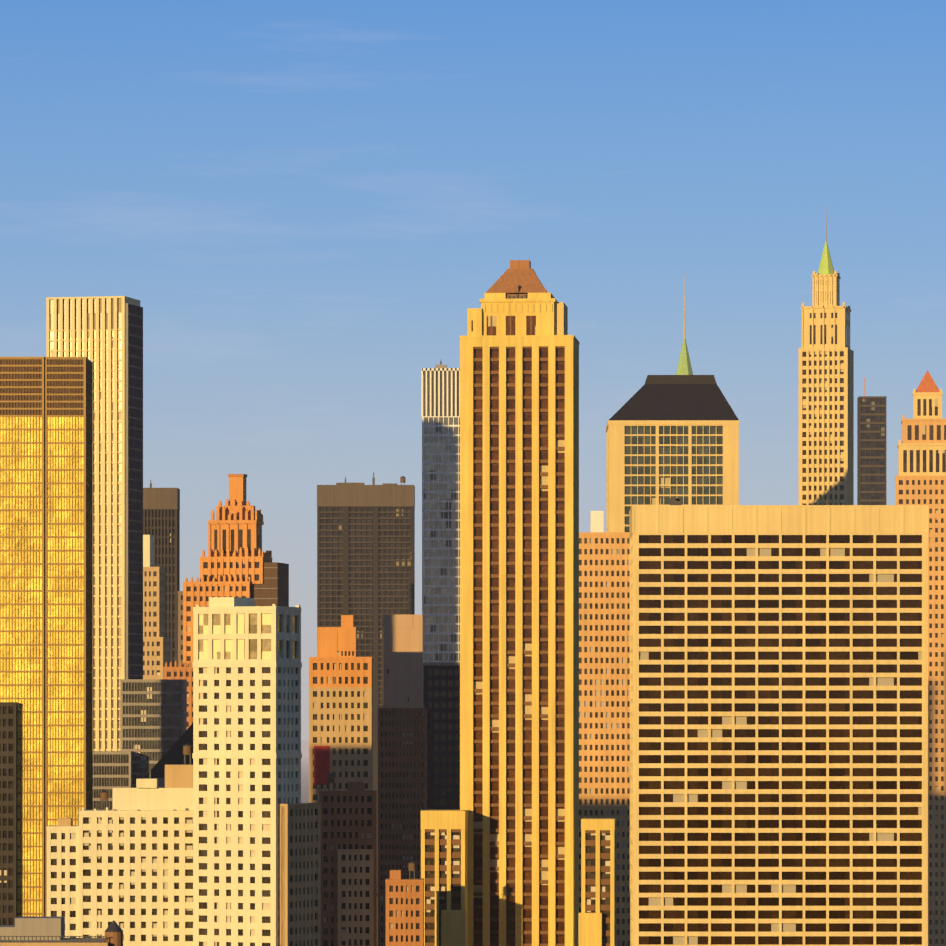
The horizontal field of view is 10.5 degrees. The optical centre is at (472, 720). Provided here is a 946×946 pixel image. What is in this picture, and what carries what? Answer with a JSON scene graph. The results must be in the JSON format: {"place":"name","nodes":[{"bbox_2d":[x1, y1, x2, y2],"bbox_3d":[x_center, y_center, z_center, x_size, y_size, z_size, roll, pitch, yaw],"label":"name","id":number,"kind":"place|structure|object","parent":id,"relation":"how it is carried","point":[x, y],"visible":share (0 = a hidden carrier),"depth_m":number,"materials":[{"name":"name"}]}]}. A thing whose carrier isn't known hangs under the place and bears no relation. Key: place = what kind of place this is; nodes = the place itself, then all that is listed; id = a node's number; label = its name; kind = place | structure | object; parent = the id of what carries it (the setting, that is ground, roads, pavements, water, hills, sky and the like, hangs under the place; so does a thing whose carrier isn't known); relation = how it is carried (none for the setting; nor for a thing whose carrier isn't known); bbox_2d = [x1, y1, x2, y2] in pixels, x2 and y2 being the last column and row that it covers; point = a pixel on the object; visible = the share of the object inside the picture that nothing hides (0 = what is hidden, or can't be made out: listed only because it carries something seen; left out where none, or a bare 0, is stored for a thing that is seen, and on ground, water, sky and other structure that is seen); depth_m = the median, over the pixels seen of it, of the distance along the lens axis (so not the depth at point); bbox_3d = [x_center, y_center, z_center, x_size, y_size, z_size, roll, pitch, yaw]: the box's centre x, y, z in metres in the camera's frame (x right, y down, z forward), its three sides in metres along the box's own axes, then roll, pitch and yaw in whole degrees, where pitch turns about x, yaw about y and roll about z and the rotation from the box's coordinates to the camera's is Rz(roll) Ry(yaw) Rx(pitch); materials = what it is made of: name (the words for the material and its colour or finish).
{"place":"outdoors","nodes":[
{"label":"outdoors","id":0,"kind":"place"},
{"bbox_2d":[0,917,122,945],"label":"roofs","id":1,"kind":"structure","parent":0,"point":[36,931],"depth_m":804.02,"materials":[{"name":"beige concrete"}]},
{"bbox_2d":[46,296,142,750],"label":"skyscraper","id":2,"kind":"structure","parent":0,"point":[104,334],"depth_m":1891.74,"materials":[{"name":"beige glass"}]},
{"bbox_2d":[143,535,170,678],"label":"building","id":3,"kind":"structure","parent":0,"point":[156,649],"depth_m":1996.58,"materials":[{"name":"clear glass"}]},
{"bbox_2d":[143,480,179,666],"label":"dark tower","id":4,"kind":"structure","parent":0,"point":[161,515],"depth_m":2095.95,"materials":[{"name":"brown glass"}]},
{"bbox_2d":[163,474,288,728],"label":"skyscraper","id":5,"kind":"structure","parent":0,"point":[237,562],"depth_m":1796.70,"materials":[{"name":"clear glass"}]},
{"bbox_2d":[192,597,320,945],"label":"cream apartment tower","id":6,"kind":"structure","parent":0,"point":[256,852],"depth_m":1191.90,"materials":[{"name":"beige concrete"}]},
{"bbox_2d":[301,740,308,802],"bbox_3d":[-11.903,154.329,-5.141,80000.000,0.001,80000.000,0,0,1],"label":"ground","id":7,"kind":"structure","parent":0,"point":[305,772],"depth_m":15557.36,"materials":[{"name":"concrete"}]},
{"bbox_2d":[0,702,16,924],"bbox_3d":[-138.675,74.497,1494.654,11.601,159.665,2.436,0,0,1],"label":"dark building","id":8,"kind":"structure","parent":7,"relation":"on","point":[8,813],"depth_m":1493.54,"materials":[{"name":"brown glass"}]},
{"bbox_2d":[0,357,92,916],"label":"skyscraper","id":9,"kind":"structure","parent":7,"relation":"on","point":[46,544],"depth_m":1496.36,"materials":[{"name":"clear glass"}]},
{"bbox_2d":[46,743,192,945],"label":"building","id":10,"kind":"structure","parent":7,"relation":"on","point":[125,864],"depth_m":1210.60,"materials":[{"name":"beige concrete"}]},
{"bbox_2d":[93,679,186,809],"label":"building","id":11,"kind":"structure","parent":7,"relation":"on","point":[153,720],"depth_m":1604.40,"materials":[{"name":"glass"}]},
{"bbox_2d":[144,723,192,787],"bbox_3d":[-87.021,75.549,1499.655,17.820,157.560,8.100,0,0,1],"label":"teal atrium roof","id":12,"kind":"structure","parent":7,"relation":"on","point":[174,755],"depth_m":1495.61,"materials":[{"name":"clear glass"}]},
{"bbox_2d":[309,615,372,802],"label":"building","id":13,"kind":"structure","parent":7,"relation":"on","point":[340,710],"depth_m":1595.18,"materials":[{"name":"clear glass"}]},
{"bbox_2d":[319,773,376,945],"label":"building","id":14,"kind":"structure","parent":7,"relation":"on","point":[349,867],"depth_m":1495.07,"materials":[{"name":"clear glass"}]},
{"bbox_2d":[377,894,377,945],"bbox_3d":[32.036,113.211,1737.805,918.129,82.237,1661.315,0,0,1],"label":"city blocks","id":15,"kind":"structure","parent":7,"relation":"on","point":[377,919],"depth_m":2119.67,"materials":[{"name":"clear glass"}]},
{"bbox_2d":[385,861,423,945],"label":"building","id":16,"kind":"structure","parent":7,"relation":"on","point":[404,911],"depth_m":1444.95,"materials":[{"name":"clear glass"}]},
{"bbox_2d":[421,361,459,664],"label":"skyscraper","id":17,"kind":"structure","parent":7,"relation":"on","point":[440,399],"depth_m":2095.31,"materials":[{"name":"grey glass"}]},
{"bbox_2d":[578,818,615,945],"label":"tower wing","id":18,"kind":"structure","parent":7,"relation":"on","point":[597,921],"depth_m":1479.26,"materials":[{"name":"beige concrete"}]},
{"bbox_2d":[629,498,928,945],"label":"office building","id":19,"kind":"structure","parent":7,"relation":"on","point":[778,725],"depth_m":1294.40,"materials":[{"name":"concrete"}]},
{"bbox_2d":[857,377,886,504],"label":"skyscraper","id":20,"kind":"structure","parent":7,"relation":"on","point":[871,450],"depth_m":2393.62,"materials":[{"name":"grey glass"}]},
{"bbox_2d":[317,472,414,893],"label":"skyscraper","id":21,"kind":"structure","parent":0,"point":[366,556],"depth_m":2295.20,"materials":[{"name":"brown concrete"}]},
{"bbox_2d":[378,615,426,945],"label":"building","id":22,"kind":"structure","parent":0,"point":[402,757],"depth_m":1645.01,"materials":[{"name":"concrete"}]},
{"bbox_2d":[423,665,459,809],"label":"building","id":23,"kind":"structure","parent":0,"point":[441,693],"depth_m":1694.93,"materials":[{"name":"black glass"}]},
{"bbox_2d":[421,810,467,945],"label":"tower wing","id":24,"kind":"structure","parent":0,"point":[444,854],"depth_m":1479.62,"materials":[{"name":"beige concrete"}]},
{"bbox_2d":[0,0,945,739],"label":"sky","id":25,"kind":"structure","parent":0,"point":[305,206],"materials":[{"name":"blue"}]},
{"bbox_2d":[459,260,579,945],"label":"deco tower","id":26,"kind":"structure","parent":0,"point":[519,573],"depth_m":1493.84,"materials":[{"name":"beige stone"}]},
{"bbox_2d":[579,532,629,945],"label":"building","id":27,"kind":"structure","parent":0,"point":[604,674],"depth_m":1694.40,"materials":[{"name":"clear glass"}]},
{"bbox_2d":[590,511,603,531],"bbox_3d":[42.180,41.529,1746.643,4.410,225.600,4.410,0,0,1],"label":"white roof tank","id":28,"kind":"object","parent":27,"relation":"on","point":[596,521],"visible":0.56,"depth_m":1744.44,"materials":[{"name":"paint"}]},
{"bbox_2d":[606,272,738,531],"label":"skyscraper","id":29,"kind":"structure","parent":0,"point":[668,437],"depth_m":1994.88,"materials":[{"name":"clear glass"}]},
{"bbox_2d":[798,220,853,504],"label":"skyscraper","id":30,"kind":"structure","parent":0,"point":[825,412],"depth_m":2192.35,"materials":[{"name":"beige stone"}]},
{"bbox_2d":[895,370,945,945],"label":"skyscraper","id":31,"kind":"structure","parent":0,"point":[920,478],"depth_m":1992.33,"materials":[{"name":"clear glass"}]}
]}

